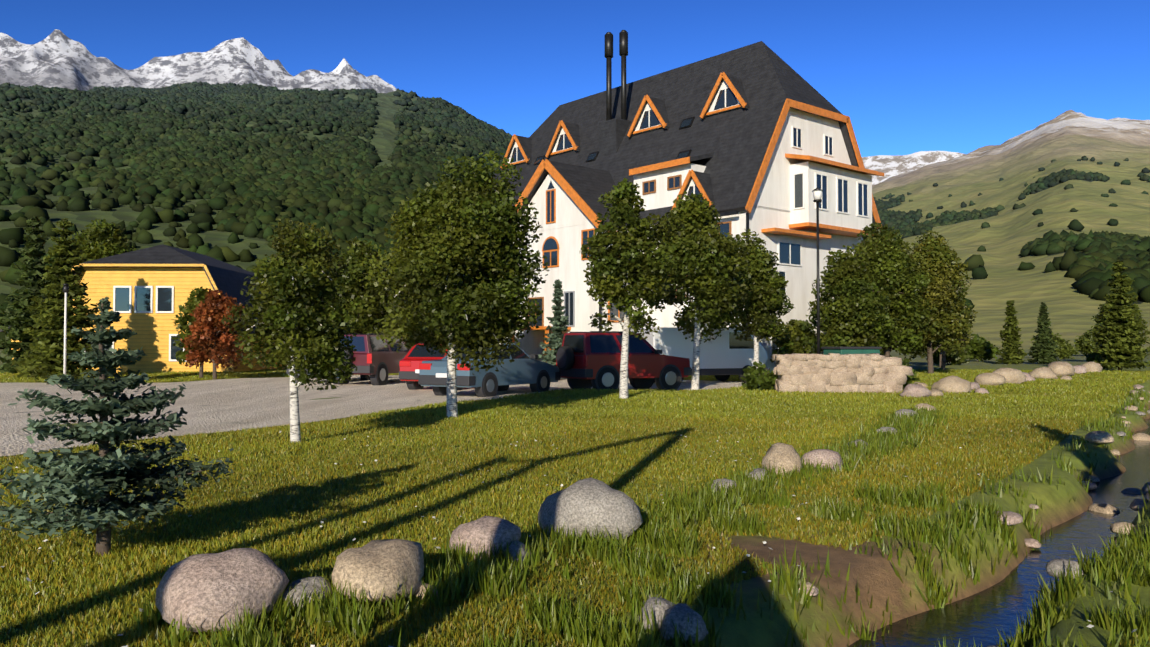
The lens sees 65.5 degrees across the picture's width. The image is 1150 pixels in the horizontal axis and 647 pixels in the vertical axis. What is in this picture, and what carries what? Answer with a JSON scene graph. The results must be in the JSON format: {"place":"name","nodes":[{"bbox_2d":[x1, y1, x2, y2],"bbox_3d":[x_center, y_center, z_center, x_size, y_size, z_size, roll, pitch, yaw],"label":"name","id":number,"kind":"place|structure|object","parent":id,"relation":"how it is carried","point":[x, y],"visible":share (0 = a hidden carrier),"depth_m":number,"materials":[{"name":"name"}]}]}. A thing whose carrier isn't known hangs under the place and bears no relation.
{"place":"outdoors","nodes":[
{"label":"outdoors","id":0,"kind":"place"},
{"bbox_2d":[74,244,266,334],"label":"cabin roof","id":1,"kind":"structure","parent":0,"point":[229,279],"depth_m":43.64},
{"bbox_2d":[70,267,286,372],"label":"cabin walls","id":2,"kind":"structure","parent":0,"point":[146,302],"depth_m":42.65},
{"bbox_2d":[0,264,237,358],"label":"roof trim","id":3,"kind":"structure","parent":2,"relation":"attached to","point":[198,265],"depth_m":42.24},
{"bbox_2d":[0,29,396,92],"bbox_3d":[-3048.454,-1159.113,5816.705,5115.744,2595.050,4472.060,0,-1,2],"label":"snowy mountains","id":4,"kind":"structure","parent":0,"point":[57,58],"depth_m":7146.19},
{"bbox_2d":[0,90,496,293],"bbox_3d":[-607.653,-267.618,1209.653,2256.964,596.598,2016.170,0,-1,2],"label":"forest hillside","id":5,"kind":"structure","parent":0,"point":[382,140],"depth_m":455.14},
{"bbox_2d":[0,99,504,348],"bbox_3d":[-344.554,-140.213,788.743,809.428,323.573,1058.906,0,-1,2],"label":"forest trees","id":6,"kind":"object","parent":5,"relation":"on","point":[247,181],"visible":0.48,"depth_m":631.83,"materials":[{"name":"plant"}]},
{"bbox_2d":[0,81,511,153],"bbox_3d":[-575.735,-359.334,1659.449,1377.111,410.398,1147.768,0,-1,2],"label":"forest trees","id":7,"kind":"object","parent":5,"relation":"on","point":[225,99],"visible":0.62,"depth_m":1523.81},
{"bbox_2d":[0,349,1149,646],"bbox_3d":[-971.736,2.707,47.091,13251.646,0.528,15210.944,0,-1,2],"label":"ground","id":8,"kind":"structure","parent":0,"point":[874,575],"depth_m":6.06,"materials":[{"name":"green plant"}]},
{"bbox_2d":[0,215,57,373],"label":"conifer","id":9,"kind":"object","parent":8,"relation":"on","point":[33,265],"visible":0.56,"depth_m":36.26,"materials":[{"name":"green plant"}]},
{"bbox_2d":[62,283,68,374],"bbox_3d":[-17.403,0.379,30.531,0.247,3.500,0.260,0,-1,2],"label":"white pole","id":10,"kind":"object","parent":8,"relation":"on","point":[65,288],"visible":0.88,"depth_m":30.50,"materials":[{"name":"metal"}]},
{"bbox_2d":[12,218,122,379],"bbox_3d":[-18.670,-0.834,32.615,3.401,6.110,3.515,0,-1,2],"label":"conifer","id":11,"kind":"object","parent":8,"relation":"on","point":[49,359],"visible":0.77,"depth_m":32.18,"materials":[{"name":"green plant"}]},
{"bbox_2d":[54,219,136,283],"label":"tree","id":12,"kind":"object","parent":8,"relation":"on","point":[102,240],"visible":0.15,"depth_m":50.11,"materials":[{"name":"green plant"}]},
{"bbox_2d":[0,297,234,555],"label":"blue spruce tree","id":13,"kind":"object","parent":8,"relation":"on","point":[90,477],"visible":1,"depth_m":5.80,"materials":[{"name":"green plant"}]},
{"bbox_2d":[171,286,239,377],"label":"tree","id":14,"kind":"object","parent":8,"relation":"on","point":[187,309],"visible":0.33,"depth_m":35.90,"materials":[{"name":"green plant"}]},
{"bbox_2d":[180,289,246,379],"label":"copper tree","id":15,"kind":"object","parent":8,"relation":"on","point":[209,313],"visible":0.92,"depth_m":35.11,"materials":[{"name":"red plant"}]},
{"bbox_2d":[155,548,288,631],"bbox_3d":[-1.795,1.350,4.494,0.639,0.395,0.634,0,-1,2],"label":"boulder","id":16,"kind":"object","parent":8,"relation":"on","point":[203,590],"visible":0.85,"depth_m":4.36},
{"bbox_2d":[221,225,359,441],"bbox_3d":[-3.947,0.146,12.825,1.781,3.194,1.746,-1,-2,27],"label":"birch tree","id":17,"kind":"object","parent":8,"relation":"on","point":[292,282],"visible":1,"depth_m":12.54,"materials":[{"name":"green plant"}]},
{"bbox_2d":[259,218,340,333],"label":"tree","id":18,"kind":"object","parent":8,"relation":"on","point":[289,226],"visible":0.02,"depth_m":43.69,"materials":[{"name":"green plant"}]},
{"bbox_2d":[281,576,332,608],"bbox_3d":[-1.404,1.429,4.687,0.211,0.172,0.274,-1,-2,40],"label":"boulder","id":19,"kind":"object","parent":8,"relation":"on","point":[309,583],"visible":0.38,"depth_m":4.65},
{"bbox_2d":[286,358,369,381],"bbox_3d":[-8.917,1.483,33.245,1.870,1.470,4.070,0,-1,12],"label":"car","id":20,"kind":"object","parent":8,"relation":"on","point":[364,377],"visible":0.08,"depth_m":33.97,"materials":[{"name":"grey paint"}]},
{"bbox_2d":[324,237,396,334],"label":"tree","id":21,"kind":"object","parent":8,"relation":"on","point":[365,308],"visible":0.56,"depth_m":40.48,"materials":[{"name":"green plant"}]},
{"bbox_2d":[333,333,409,385],"bbox_3d":[-6.999,1.278,31.573,1.920,1.820,4.515,0,-1,17],"label":"maroon suv","id":22,"kind":"object","parent":8,"relation":"on","point":[376,361],"visible":0.58,"depth_m":29.95,"materials":[{"name":"red paint"}]},
{"bbox_2d":[0,375,743,455],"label":"gravel lot","id":23,"kind":"structure","parent":8,"relation":"on","point":[221,405],"depth_m":22.01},
{"bbox_2d":[399,343,462,389],"bbox_3d":[-3.853,1.388,28.692,1.870,1.490,3.970,-1,-1,22],"label":"car","id":24,"kind":"object","parent":23,"relation":"on","point":[412,359],"visible":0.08,"depth_m":27.12,"materials":[{"name":"red paint"}]},
{"bbox_2d":[556,331,690,390],"bbox_3d":[1.397,1.169,27.174,4.065,1.840,1.870,1,-2,-30],"label":"red suv","id":25,"kind":"object","parent":23,"relation":"on","point":[589,360],"visible":0.85,"depth_m":26.35,"materials":[{"name":"red paint"}]},
{"bbox_2d":[631,327,769,382],"bbox_3d":[4.578,1.174,32.849,4.900,2.000,1.860,1,-1,-23],"label":"white van","id":26,"kind":"object","parent":23,"relation":"on","point":[725,355],"visible":0.4,"depth_m":32.07,"materials":[{"name":"white"}]},
{"bbox_2d":[332,539,423,603],"bbox_3d":[-1.089,1.381,4.989,0.495,0.324,0.825,0,-1,-11],"label":"boulder","id":27,"kind":"object","parent":8,"relation":"on","point":[372,566],"visible":0.83,"depth_m":4.75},
{"bbox_2d":[388,271,453,347],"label":"tree","id":28,"kind":"object","parent":8,"relation":"on","point":[404,337],"visible":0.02,"depth_m":39.19,"materials":[{"name":"green plant"}]},
{"bbox_2d":[412,583,437,599],"bbox_3d":[-0.821,1.470,4.899,0.192,0.083,0.137,-1,-2,27],"label":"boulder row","id":29,"kind":"object","parent":8,"relation":"on","point":[421,589],"visible":0.23,"depth_m":4.85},
{"bbox_2d":[364,150,549,418],"bbox_3d":[-2.191,-0.714,16.839,3.370,5.044,3.385,0,-1,2],"label":"birch tree","id":30,"kind":"object","parent":8,"relation":"on","point":[468,229],"visible":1,"depth_m":16.32,"materials":[{"name":"green plant"}]},
{"bbox_2d":[449,516,520,559],"bbox_3d":[-0.599,1.426,5.916,0.481,0.277,0.384,1,-1,-25],"label":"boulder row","id":31,"kind":"object","parent":8,"relation":"on","point":[487,530],"visible":0.62,"depth_m":5.79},
{"bbox_2d":[418,343,559,396],"bbox_3d":[-2.308,1.309,25.244,1.920,1.490,4.370,-1,-2,32],"label":"silver sedan","id":32,"kind":"object","parent":8,"relation":"on","point":[535,375],"visible":0.85,"depth_m":24.19,"materials":[{"name":"blue paint"}]},
{"bbox_2d":[461,272,519,346],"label":"tree","id":33,"kind":"object","parent":8,"relation":"on","point":[518,344],"visible":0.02,"depth_m":41.25,"materials":[{"name":"green plant"}]},
{"bbox_2d":[502,541,532,561],"bbox_3d":[-0.364,1.483,5.780,0.223,0.146,0.183,1,-2,-40],"label":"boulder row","id":34,"kind":"object","parent":8,"relation":"on","point":[513,546],"visible":0.48,"depth_m":5.73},
{"bbox_2d":[124,408,938,646],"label":"boulders","id":35,"kind":"object","parent":8,"relation":"on","point":[442,595],"visible":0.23,"depth_m":4.67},
{"bbox_2d":[538,279,569,366],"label":"blue spruce","id":36,"kind":"object","parent":8,"relation":"on","point":[559,324],"visible":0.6,"depth_m":35.89,"materials":[{"name":"green plant"}]},
{"bbox_2d":[1,431,1137,646],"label":"lawn flowers","id":37,"kind":"object","parent":8,"relation":"on","point":[748,555],"visible":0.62,"depth_m":6.25,"materials":[{"name":"white plant"}]},
{"bbox_2d":[0,410,1149,646],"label":"lawn grass","id":38,"kind":"structure","parent":8,"relation":"on","point":[960,450],"depth_m":8.35,"materials":[{"name":"plant"}]},
{"bbox_2d":[0,368,1149,421],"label":"lawn grass","id":39,"kind":"structure","parent":8,"relation":"on","point":[1086,393],"depth_m":21.47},
{"bbox_2d":[538,477,642,540],"bbox_3d":[0.107,1.397,6.714,0.778,0.458,0.679,0,-1,-2],"label":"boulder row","id":40,"kind":"object","parent":8,"relation":"on","point":[582,503],"visible":0.81,"depth_m":6.48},
{"bbox_2d":[581,178,684,398],"bbox_3d":[1.407,-0.792,22.067,2.582,5.424,2.353,0,-1,2],"label":"tree","id":41,"kind":"object","parent":8,"relation":"on","point":[625,272],"visible":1,"depth_m":21.63,"materials":[{"name":"green plant"}]},
{"bbox_2d":[639,597,675,630],"bbox_3d":[0.416,1.445,4.446,0.188,0.153,0.255,-1,-2,38],"label":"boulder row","id":42,"kind":"object","parent":8,"relation":"on","point":[658,609],"visible":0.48,"depth_m":4.38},
{"bbox_2d":[200,384,1149,646],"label":"long grass tufts","id":43,"kind":"object","parent":8,"relation":"on","point":[1123,562],"visible":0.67,"depth_m":5.63,"materials":[{"name":"plant"}]},
{"bbox_2d":[660,603,707,643],"bbox_3d":[0.517,1.434,4.256,0.254,0.176,0.235,-1,-2,28],"label":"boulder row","id":44,"kind":"object","parent":8,"relation":"on","point":[679,614],"visible":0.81,"depth_m":4.18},
{"bbox_2d":[643,191,750,389],"bbox_3d":[3.852,-1.000,27.783,3.606,6.232,3.561,1,-2,-27],"label":"tree","id":45,"kind":"object","parent":8,"relation":"on","point":[709,258],"visible":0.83,"depth_m":27.02,"materials":[{"name":"green plant"}]},
{"bbox_2d":[711,478,735,491],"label":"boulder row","id":46,"kind":"object","parent":8,"relation":"on","point":[727,481],"visible":0.27,"depth_m":8.69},
{"bbox_2d":[748,468,767,480],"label":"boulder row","id":47,"kind":"object","parent":8,"relation":"on","point":[757,472],"visible":0.4,"depth_m":9.24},
{"bbox_2d":[740,361,777,390],"bbox_3d":[5.442,1.580,26.444,1.018,0.944,1.160,1,-2,-30],"label":"bush","id":48,"kind":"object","parent":8,"relation":"on","point":[760,377],"depth_m":26.21,"materials":[{"name":"green plant"}]},
{"bbox_2d":[730,229,794,367],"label":"tree","id":49,"kind":"object","parent":8,"relation":"on","point":[766,292],"visible":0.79,"depth_m":30.08,"materials":[{"name":"green plant"}]},
{"bbox_2d":[761,443,802,477],"bbox_3d":[2.239,1.480,9.611,0.403,0.385,0.490,0,-1,-12],"label":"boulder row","id":50,"kind":"object","parent":8,"relation":"on","point":[786,456],"visible":0.65,"depth_m":9.48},
{"bbox_2d":[770,319,824,362],"bbox_3d":[8.843,1.032,35.677,2.162,2.430,2.178,1,-2,-44],"label":"bush","id":51,"kind":"object","parent":8,"relation":"on","point":[800,337],"visible":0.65,"depth_m":35.21,"materials":[{"name":"green plant"}]},
{"bbox_2d":[798,582,814,589],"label":"rock","id":52,"kind":"object","parent":8,"relation":"on","point":[808,584],"visible":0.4,"depth_m":5.21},
{"bbox_2d":[803,587,818,595],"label":"rock","id":53,"kind":"object","parent":8,"relation":"on","point":[816,592],"visible":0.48,"depth_m":5.18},
{"bbox_2d":[812,188,822,353],"bbox_3d":[7.183,-1.011,26.417,0.323,6.020,0.340,0,-1,2],"label":"lamp post","id":54,"kind":"object","parent":8,"relation":"on","point":[817,193],"visible":0.79,"depth_m":26.39,"materials":[{"name":"metal"}]},
{"bbox_2d":[801,449,842,469],"bbox_3d":[2.756,1.526,9.968,0.437,0.266,0.422,-1,-1,26],"label":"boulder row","id":55,"kind":"object","parent":8,"relation":"on","point":[828,456],"visible":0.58,"depth_m":9.82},
{"bbox_2d":[772,353,913,393],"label":"stone wall","id":56,"kind":"structure","parent":8,"relation":"on","point":[853,373],"depth_m":25.47,"materials":[{"name":"beige stone"}]},
{"bbox_2d":[805,243,894,354],"bbox_3d":[11.101,-0.476,36.374,3.572,5.489,3.725,0,-1,2],"label":"tree","id":57,"kind":"object","parent":8,"relation":"on","point":[850,310],"visible":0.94,"depth_m":35.51,"materials":[{"name":"green plant"}]},
{"bbox_2d":[821,347,881,354],"bbox_3d":[9.185,1.435,29.702,1.600,1.330,1.100,0,-1,-18],"label":"green container","id":58,"kind":"object","parent":8,"relation":"on","point":[853,350],"visible":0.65,"depth_m":29.26,"materials":[{"name":"metal"}]},
{"bbox_2d":[846,440,867,446],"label":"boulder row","id":59,"kind":"object","parent":8,"relation":"on","point":[856,442],"visible":0.19,"depth_m":12.09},
{"bbox_2d":[876,427,896,432],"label":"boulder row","id":60,"kind":"object","parent":8,"relation":"on","point":[888,428],"visible":0.19,"depth_m":13.66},
{"bbox_2d":[851,222,936,356],"bbox_3d":[13.297,-1.035,38.638,4.009,6.739,3.921,0,-1,2],"label":"tree","id":61,"kind":"object","parent":8,"relation":"on","point":[887,261],"visible":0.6,"depth_m":37.66,"materials":[{"name":"green plant"}]},
{"bbox_2d":[894,409,915,417],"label":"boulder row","id":62,"kind":"object","parent":8,"relation":"on","point":[907,410],"visible":0.23,"depth_m":16.45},
{"bbox_2d":[902,358,920,387],"bbox_3d":[9.638,1.531,26.846,1.392,1.101,1.324,0,-1,2],"label":"bush","id":63,"kind":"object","parent":8,"relation":"on","point":[910,378],"depth_m":26.59,"materials":[{"name":"green plant"}]},
{"bbox_2d":[900,384,931,397],"bbox_3d":[8.965,1.786,23.445,0.827,0.412,0.611,0,-1,-20],"label":"boulder","id":64,"kind":"object","parent":8,"relation":"on","point":[917,390],"visible":0.77,"depth_m":23.21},
{"bbox_2d":[912,403,935,410],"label":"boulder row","id":65,"kind":"object","parent":8,"relation":"on","point":[923,405],"visible":0.27,"depth_m":17.83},
{"bbox_2d":[889,230,974,373],"bbox_3d":[16.017,-0.954,40.616,4.058,6.696,3.801,1,-2,-43],"label":"tree","id":66,"kind":"object","parent":8,"relation":"on","point":[938,261],"visible":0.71,"depth_m":39.79,"materials":[{"name":"green plant"}]},
{"bbox_2d":[930,389,942,396],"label":"rock","id":67,"kind":"object","parent":8,"relation":"on","point":[934,392],"visible":0.52,"depth_m":23.76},
{"bbox_2d":[919,330,970,366],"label":"tree","id":68,"kind":"object","parent":8,"relation":"on","point":[940,355],"visible":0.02,"depth_m":57.19,"materials":[{"name":"green plant"}]},
{"bbox_2d":[926,349,970,364],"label":"valley bush","id":69,"kind":"object","parent":8,"relation":"on","point":[957,358],"visible":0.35,"depth_m":60.97,"materials":[{"name":"green plant"}]},
{"bbox_2d":[931,375,970,393],"bbox_3d":[10.816,1.790,25.798,1.101,0.583,0.904,-1,-2,33],"label":"boulder","id":70,"kind":"object","parent":8,"relation":"on","point":[953,384],"visible":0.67,"depth_m":25.50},
{"bbox_2d":[932,294,977,368],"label":"tree","id":71,"kind":"object","parent":8,"relation":"on","point":[944,352],"depth_m":46.29,"materials":[{"name":"green plant"}]},
{"bbox_2d":[971,382,979,389],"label":"boulder","id":72,"kind":"object","parent":8,"relation":"on","point":[974,385],"visible":0.27,"depth_m":26.92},
{"bbox_2d":[974,388,988,393],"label":"rock","id":73,"kind":"object","parent":8,"relation":"on","point":[982,390],"visible":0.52,"depth_m":25.64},
{"bbox_2d":[964,334,999,361],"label":"valley bush","id":74,"kind":"object","parent":8,"relation":"on","point":[980,348],"visible":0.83,"depth_m":72.42,"materials":[{"name":"green plant"}]},
{"bbox_2d":[974,373,1005,385],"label":"boulder","id":75,"kind":"object","parent":8,"relation":"on","point":[986,379],"visible":0.81,"depth_m":29.14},
{"bbox_2d":[995,511,1022,524],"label":"rock","id":76,"kind":"object","parent":8,"relation":"on","point":[1014,518],"visible":0.52,"depth_m":7.17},
{"bbox_2d":[992,368,1026,383],"bbox_3d":[15.036,1.873,31.211,1.306,0.669,0.985,0,-1,-11],"label":"boulder","id":77,"kind":"object","parent":8,"relation":"on","point":[1012,375],"visible":0.48,"depth_m":30.83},
{"bbox_2d":[993,300,1026,363],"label":"conifer","id":78,"kind":"object","parent":8,"relation":"on","point":[1010,344],"visible":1,"depth_m":63.80,"materials":[{"name":"green plant"}]},
{"bbox_2d":[1022,372,1035,381],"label":"rock","id":79,"kind":"object","parent":8,"relation":"on","point":[1029,377],"visible":0.33,"depth_m":33.40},
{"bbox_2d":[1024,538,1040,547],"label":"rock","id":80,"kind":"object","parent":8,"relation":"on","point":[1031,542],"visible":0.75,"depth_m":7.44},
{"bbox_2d":[1029,504,1038,508],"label":"rock","id":81,"kind":"object","parent":8,"relation":"on","point":[1035,506],"visible":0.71,"depth_m":8.38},
{"bbox_2d":[1028,367,1057,378],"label":"boulder","id":82,"kind":"object","parent":8,"relation":"on","point":[1044,372],"visible":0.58,"depth_m":35.12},
{"bbox_2d":[1027,302,1060,363],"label":"conifer","id":83,"kind":"object","parent":8,"relation":"on","point":[1045,347],"visible":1,"depth_m":64.74,"materials":[{"name":"green plant"}]},
{"bbox_2d":[1030,332,1078,358],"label":"valley bush","id":84,"kind":"object","parent":8,"relation":"on","point":[1065,349],"visible":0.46,"depth_m":87.15,"materials":[{"name":"green plant"}]},
{"bbox_2d":[1048,361,1074,376],"bbox_3d":[21.006,1.998,38.732,1.146,0.717,1.565,-1,-2,36],"label":"boulder","id":85,"kind":"object","parent":8,"relation":"on","point":[1060,368],"visible":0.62,"depth_m":38.21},
{"bbox_2d":[1046,558,1084,578],"bbox_3d":[3.154,1.572,5.721,0.211,0.124,0.234,1,-2,-29],"label":"stream rock","id":86,"kind":"object","parent":8,"relation":"on","point":[1058,563],"visible":0.48,"depth_m":5.69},
{"bbox_2d":[1060,375,1071,379],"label":"boulder","id":87,"kind":"object","parent":8,"relation":"on","point":[1066,377],"visible":0.56,"depth_m":34.69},
{"bbox_2d":[1073,365,1086,373],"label":"boulder","id":88,"kind":"object","parent":8,"relation":"on","point":[1080,369],"visible":0.48,"depth_m":39.92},
{"bbox_2d":[1073,326,1095,355],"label":"valley bush","id":89,"kind":"object","parent":8,"relation":"on","point":[1085,343],"visible":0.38,"depth_m":107.84,"materials":[{"name":"green plant"}]},
{"bbox_2d":[1079,481,1096,489],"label":"rock","id":90,"kind":"object","parent":8,"relation":"on","point":[1092,486],"visible":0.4,"depth_m":10.50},
{"bbox_2d":[1082,362,1102,372],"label":"boulder","id":91,"kind":"object","parent":8,"relation":"on","point":[1093,366],"visible":0.58,"depth_m":43.31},
{"bbox_2d":[1085,431,1113,443],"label":"stream rock","id":92,"kind":"object","parent":8,"relation":"on","point":[1100,437],"visible":0.98,"depth_m":12.17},
{"bbox_2d":[1086,347,1116,368],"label":"valley bush","id":93,"kind":"object","parent":8,"relation":"on","point":[1091,357],"visible":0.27,"depth_m":51.00,"materials":[{"name":"green plant"}]},
{"bbox_2d":[1088,503,1119,513],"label":"stream rock","id":94,"kind":"object","parent":8,"relation":"on","point":[1105,508],"visible":0.4,"depth_m":9.12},
{"bbox_2d":[1110,449,1120,455],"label":"rock","id":95,"kind":"object","parent":8,"relation":"on","point":[1115,452],"visible":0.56,"depth_m":12.54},
{"bbox_2d":[1091,297,1144,348],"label":"tree","id":96,"kind":"object","parent":8,"relation":"on","point":[1102,309],"visible":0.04,"depth_m":68.76,"materials":[{"name":"green plant"}]},
{"bbox_2d":[1087,260,1149,370],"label":"conifer","id":97,"kind":"object","parent":8,"relation":"on","point":[1119,351],"visible":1,"depth_m":45.14,"materials":[{"name":"green plant"}]},
{"bbox_2d":[1116,431,1125,435],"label":"rock","id":98,"kind":"object","parent":8,"relation":"on","point":[1120,433],"visible":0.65,"depth_m":14.69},
{"bbox_2d":[1110,522,1133,534],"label":"stream rock","id":99,"kind":"object","parent":8,"relation":"on","point":[1115,527],"visible":0.58,"depth_m":7.98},
{"bbox_2d":[1124,405,1137,410],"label":"rock","id":100,"kind":"object","parent":8,"relation":"on","point":[1133,408],"visible":0.73,"depth_m":19.10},
{"bbox_2d":[1121,488,1146,493],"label":"stream rock","id":101,"kind":"object","parent":8,"relation":"on","point":[1132,490],"visible":0.27,"depth_m":10.31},
{"bbox_2d":[1129,499,1146,510],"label":"rock","id":102,"kind":"object","parent":8,"relation":"on","point":[1135,504],"visible":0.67,"depth_m":8.59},
{"bbox_2d":[1132,433,1149,440],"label":"stream rock","id":103,"kind":"object","parent":8,"relation":"on","point":[1142,436],"visible":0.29,"depth_m":16.02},
{"bbox_2d":[1142,482,1149,491],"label":"stream rock","id":104,"kind":"object","parent":8,"relation":"on","point":[1144,488],"visible":0.44,"depth_m":10.43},
{"bbox_2d":[0,0,1149,156],"label":"sky","id":105,"kind":"structure","parent":0,"point":[909,76],"materials":[{"name":"blue"}]},
{"bbox_2d":[508,108,871,372],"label":"hotel walls","id":106,"kind":"structure","parent":0,"point":[772,206],"depth_m":43.51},
{"bbox_2d":[520,161,635,228],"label":"gable roof","id":107,"kind":"structure","parent":106,"relation":"on","point":[589,186],"depth_m":46.54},
{"bbox_2d":[463,30,883,361],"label":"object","id":108,"kind":"object","parent":106,"relation":"attached to","point":[728,93],"visible":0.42,"depth_m":44.40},
{"bbox_2d":[485,41,877,228],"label":"roof","id":109,"kind":"structure","parent":106,"relation":"on","point":[737,141],"depth_m":45.96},
{"bbox_2d":[862,151,965,184],"bbox_3d":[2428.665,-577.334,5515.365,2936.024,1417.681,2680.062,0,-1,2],"label":"snowy mountain","id":110,"kind":"structure","parent":0,"point":[888,166],"depth_m":6468.29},
{"bbox_2d":[848,408,1149,646],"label":"stream water","id":111,"kind":"structure","parent":0,"point":[983,616],"depth_m":6.31,"materials":[{"name":"blue liquid"}]},
{"bbox_2d":[1088,475,1099,481],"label":"rock","id":112,"kind":"object","parent":111,"relation":"on","point":[1095,479],"visible":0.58,"depth_m":11.08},
{"bbox_2d":[872,110,1149,349],"bbox_3d":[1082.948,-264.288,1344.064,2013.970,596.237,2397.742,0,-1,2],"label":"scrub hillside","id":113,"kind":"structure","parent":0,"point":[1066,140],"depth_m":946.35,"materials":[{"name":"plant"}]},
{"bbox_2d":[874,156,1149,309],"bbox_3d":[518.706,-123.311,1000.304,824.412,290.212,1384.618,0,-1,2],"label":"scrub trees","id":114,"kind":"object","parent":113,"relation":"on","point":[1086,261],"visible":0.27,"depth_m":549.96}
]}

